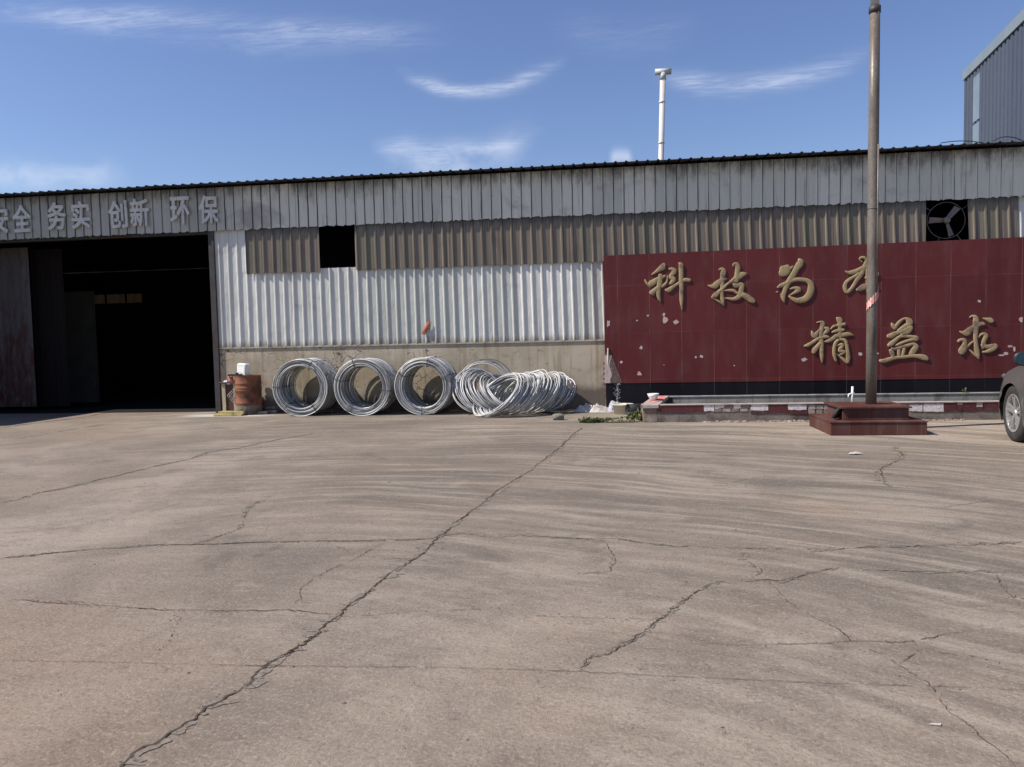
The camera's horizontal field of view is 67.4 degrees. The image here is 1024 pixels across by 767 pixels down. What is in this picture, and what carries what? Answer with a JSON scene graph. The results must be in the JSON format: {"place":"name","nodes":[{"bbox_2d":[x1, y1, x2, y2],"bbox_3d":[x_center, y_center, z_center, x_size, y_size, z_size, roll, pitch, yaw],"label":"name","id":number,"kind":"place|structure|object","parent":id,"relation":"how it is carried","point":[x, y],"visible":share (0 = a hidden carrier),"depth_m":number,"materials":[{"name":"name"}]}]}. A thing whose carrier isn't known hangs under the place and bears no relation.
{"place":"outdoors","nodes":[
{"label":"outdoors","id":0,"kind":"place"},
{"bbox_2d":[0,409,1023,766],"bbox_3d":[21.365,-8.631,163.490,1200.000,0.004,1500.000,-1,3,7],"label":"ground","id":1,"kind":"structure","parent":0,"point":[82,679],"depth_m":4.30,"materials":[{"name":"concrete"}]},
{"bbox_2d":[219,381,238,410],"bbox_3d":[-5.702,0.290,15.751,0.392,0.670,0.470,-1,3,7],"label":"work table","id":2,"kind":"object","parent":1,"relation":"on","point":[228,403],"visible":0.53,"depth_m":15.56,"materials":[{"name":"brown wood"}]},
{"bbox_2d":[228,373,241,378],"bbox_3d":[-5.578,-0.152,15.469,0.280,0.133,0.060,-1,3,1],"label":"vice","id":3,"kind":"object","parent":2,"relation":"on","point":[235,374],"visible":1,"depth_m":15.44,"materials":[{"name":"black metal"}]},
{"bbox_2d":[214,411,244,415],"bbox_3d":[-5.650,0.602,15.396,0.586,0.085,0.265,-1,3,7],"label":"plank stack","id":4,"kind":"object","parent":1,"relation":"on","point":[231,413],"visible":1,"depth_m":15.33,"materials":[{"name":"yellow wood"}]},
{"bbox_2d":[234,375,262,414],"bbox_3d":[-5.360,0.227,15.627,0.527,0.794,0.527,-1,3,7],"label":"oil drum","id":5,"kind":"object","parent":1,"relation":"on","point":[248,394],"visible":0.93,"depth_m":15.41,"materials":[{"name":"orange metal"}]},
{"bbox_2d":[237,363,249,375],"bbox_3d":[-5.440,-0.285,15.560,0.273,0.256,0.144,1,4,31],"label":"jerrycan","id":6,"kind":"object","parent":5,"relation":"on","point":[243,369],"visible":0.96,"depth_m":15.49,"materials":[{"name":"white plastic"}]},
{"bbox_2d":[257,411,267,413],"bbox_3d":[-5.069,0.591,15.582,0.220,0.060,0.110,-2,3,-4],"label":"brick","id":7,"kind":"object","parent":1,"relation":"on","point":[262,412],"visible":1,"depth_m":15.53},
{"bbox_2d":[267,410,278,412],"bbox_3d":[-4.910,0.579,15.732,0.220,0.060,0.110,0,3,15],"label":"brick","id":8,"kind":"object","parent":1,"relation":"on","point":[272,411],"visible":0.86,"depth_m":15.68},
{"bbox_2d":[272,357,337,415],"bbox_3d":[-4.079,0.054,15.310,1.142,1.134,0.828,-1,3,7],"label":"wire coil","id":9,"kind":"object","parent":1,"relation":"on","point":[287,399],"visible":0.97,"depth_m":15.02,"materials":[{"name":"silver metal"}]},
{"bbox_2d":[334,358,397,415],"bbox_3d":[-2.844,0.045,15.142,1.115,1.123,0.814,-21,1,8],"label":"wire coil","id":10,"kind":"object","parent":1,"relation":"on","point":[349,399],"visible":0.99,"depth_m":14.83,"materials":[{"name":"silver metal"}]},
{"bbox_2d":[394,357,458,414],"bbox_3d":[-1.641,0.037,14.973,1.117,1.109,0.829,-26,-1,10],"label":"wire coil","id":11,"kind":"object","parent":1,"relation":"on","point":[411,401],"visible":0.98,"depth_m":14.68,"materials":[{"name":"metal"}]},
{"bbox_2d":[452,359,531,412],"bbox_3d":[-0.367,0.043,14.760,1.590,1.033,0.872,-2,3,-10],"label":"wire coil","id":12,"kind":"object","parent":1,"relation":"on","point":[479,398],"visible":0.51,"depth_m":14.57,"materials":[{"name":"silver metal"}]},
{"bbox_2d":[0,140,1023,413],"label":"warehouse","id":13,"kind":"structure","parent":1,"relation":"on","point":[158,298],"depth_m":15.43,"materials":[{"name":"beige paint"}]},
{"bbox_2d":[422,321,430,334],"bbox_3d":[-1.717,-1.110,15.364,0.209,0.288,0.036,-1,3,7],"label":"plastic scrap","id":14,"kind":"object","parent":13,"relation":"attached to","point":[426,328],"visible":1,"depth_m":15.36,"materials":[{"name":"orange plastic"}]},
{"bbox_2d":[655,68,670,159],"bbox_3d":[4.593,-4.936,23.447,0.620,9.153,0.183,-1,3,7],"label":"vent pipe","id":15,"kind":"object","parent":13,"relation":"attached to","point":[663,72],"visible":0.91,"depth_m":23.18,"materials":[{"name":"white metal"}]},
{"bbox_2d":[941,136,1021,142],"bbox_3d":[8.426,-4.362,13.787,1.373,0.105,0.014,-1,3,7],"label":"cable","id":16,"kind":"object","parent":13,"relation":"on","point":[981,142],"visible":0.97,"depth_m":13.79,"materials":[{"name":"black rubber"}]},
{"bbox_2d":[472,369,566,416],"bbox_3d":[0.152,0.160,14.369,1.793,0.822,1.093,-2,4,-20],"label":"wire coil","id":17,"kind":"object","parent":1,"relation":"on","point":[524,394],"visible":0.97,"depth_m":14.20,"materials":[{"name":"silver metal"}]},
{"bbox_2d":[533,373,576,411],"bbox_3d":[0.735,0.163,14.755,1.034,0.738,0.844,-1,3,7],"label":"wire coil","id":18,"kind":"object","parent":1,"relation":"on","point":[562,402],"visible":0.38,"depth_m":14.49,"materials":[{"name":"silver metal"}]},
{"bbox_2d":[552,413,563,419],"bbox_3d":[0.796,0.570,13.245,0.214,0.118,0.166,-1,3,7],"label":"stone","id":19,"kind":"object","parent":1,"relation":"on","point":[558,416],"visible":1,"depth_m":13.19,"materials":[{"name":"grey stone"}]},
{"bbox_2d":[571,403,611,412],"bbox_3d":[1.587,0.447,14.758,0.774,0.145,0.782,0,4,21],"label":"plastic sheet","id":20,"kind":"object","parent":1,"relation":"on","point":[596,408],"visible":0.91,"depth_m":14.55,"materials":[{"name":"white plastic"}]},
{"bbox_2d":[578,408,642,422],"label":"weeds","id":21,"kind":"object","parent":1,"relation":"on","point":[635,414],"visible":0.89,"depth_m":12.76,"materials":[{"name":"green plant"}]},
{"bbox_2d":[608,401,617,411],"bbox_3d":[2.008,0.420,14.691,0.380,0.187,0.490,-1,3,7],"label":"film bundle","id":22,"kind":"object","parent":1,"relation":"on","point":[610,407],"visible":0.27,"depth_m":14.57,"materials":[{"name":"white plastic"}]},
{"bbox_2d":[613,383,620,404],"bbox_3d":[1.946,0.271,14.151,0.144,0.559,0.111,-2,4,-19],"label":"dry plant","id":23,"kind":"object","parent":1,"relation":"on","point":[617,395],"visible":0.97,"depth_m":14.16,"materials":[{"name":"grey plant"}]},
{"bbox_2d":[599,416,641,422],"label":"dry weeds","id":24,"kind":"object","parent":1,"relation":"on","point":[622,419],"visible":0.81,"depth_m":12.68,"materials":[{"name":"beige plant"}]},
{"bbox_2d":[612,403,632,414],"bbox_3d":[2.038,0.463,14.071,0.396,0.180,0.396,-1,3,7],"label":"bucket","id":25,"kind":"object","parent":1,"relation":"on","point":[619,408],"visible":0.77,"depth_m":13.93,"materials":[{"name":"beige plastic"}]},
{"bbox_2d":[625,403,641,414],"bbox_3d":[2.220,0.464,13.815,0.300,0.210,0.210,-3,4,-20],"label":"pot","id":26,"kind":"object","parent":1,"relation":"on","point":[630,407],"visible":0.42,"depth_m":13.74,"materials":[{"name":"black ceramic"}]},
{"bbox_2d":[603,237,1023,406],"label":"sign wall","id":27,"kind":"structure","parent":1,"relation":"on","point":[792,320],"depth_m":14.21,"materials":[{"name":"red paint"}]},
{"bbox_2d":[640,392,1003,421],"bbox_3d":[6.613,0.360,12.511,8.959,0.367,1.090,-1,3,7],"label":"planter","id":28,"kind":"object","parent":1,"relation":"on","point":[931,406],"visible":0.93,"depth_m":12.46,"materials":[{"name":"concrete"}]},
{"bbox_2d":[647,393,658,399],"bbox_3d":[2.383,0.222,12.958,0.200,0.105,0.200,-1,3,7],"label":"bowl","id":29,"kind":"object","parent":28,"relation":"on","point":[652,396],"visible":1,"depth_m":12.90,"materials":[{"name":"white ceramic"}]},
{"bbox_2d":[848,386,854,401],"bbox_3d":[5.551,0.246,12.573,0.116,0.395,0.039,-1,3,-2],"label":"standpipe","id":30,"kind":"object","parent":28,"relation":"on","point":[852,391],"visible":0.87,"depth_m":12.56,"materials":[{"name":"white plastic"}]},
{"bbox_2d":[703,418,965,422],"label":"curb","id":31,"kind":"structure","parent":1,"relation":"on","point":[961,419],"depth_m":12.22,"materials":[{"name":"concrete"}]},
{"bbox_2d":[809,0,927,435],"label":"flagpole","id":32,"kind":"object","parent":1,"relation":"on","point":[871,415],"visible":1,"depth_m":10.69,"materials":[{"name":"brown metal"}]},
{"bbox_2d":[999,351,1023,441],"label":"parked car","id":33,"kind":"object","parent":1,"relation":"on","point":[1011,405],"visible":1,"depth_m":9.54,"materials":[{"name":"grey paint"}]},
{"bbox_2d":[0,0,1023,193],"label":"sky","id":34,"kind":"structure","parent":0,"point":[96,94],"materials":[{"name":"blue"}]},
{"bbox_2d":[832,408,840,418],"bbox_3d":[4.573,0.408,10.758,0.113,0.168,0.276,2,4,40],"label":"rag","id":35,"kind":"object","parent":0,"point":[836,412],"visible":0.85,"depth_m":10.67,"materials":[{"name":"black fabric"}]},
{"bbox_2d":[962,9,1023,143],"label":"factory hall","id":36,"kind":"structure","parent":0,"point":[993,75],"depth_m":36.58,"materials":[{"name":"grey metal"}]},
{"bbox_3d":[-4.659,0.574,15.842,0.740,0.045,0.090,-1,3,7],"label":"plank","id":37,"kind":"object","parent":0,"visible":0},
{"bbox_2d":[265,406,275,409],"bbox_3d":[-5.015,0.507,15.943,0.220,0.060,0.110,-2,3,-12],"label":"brick","id":38,"kind":"object","parent":37,"relation":"on","point":[270,407],"visible":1,"depth_m":15.89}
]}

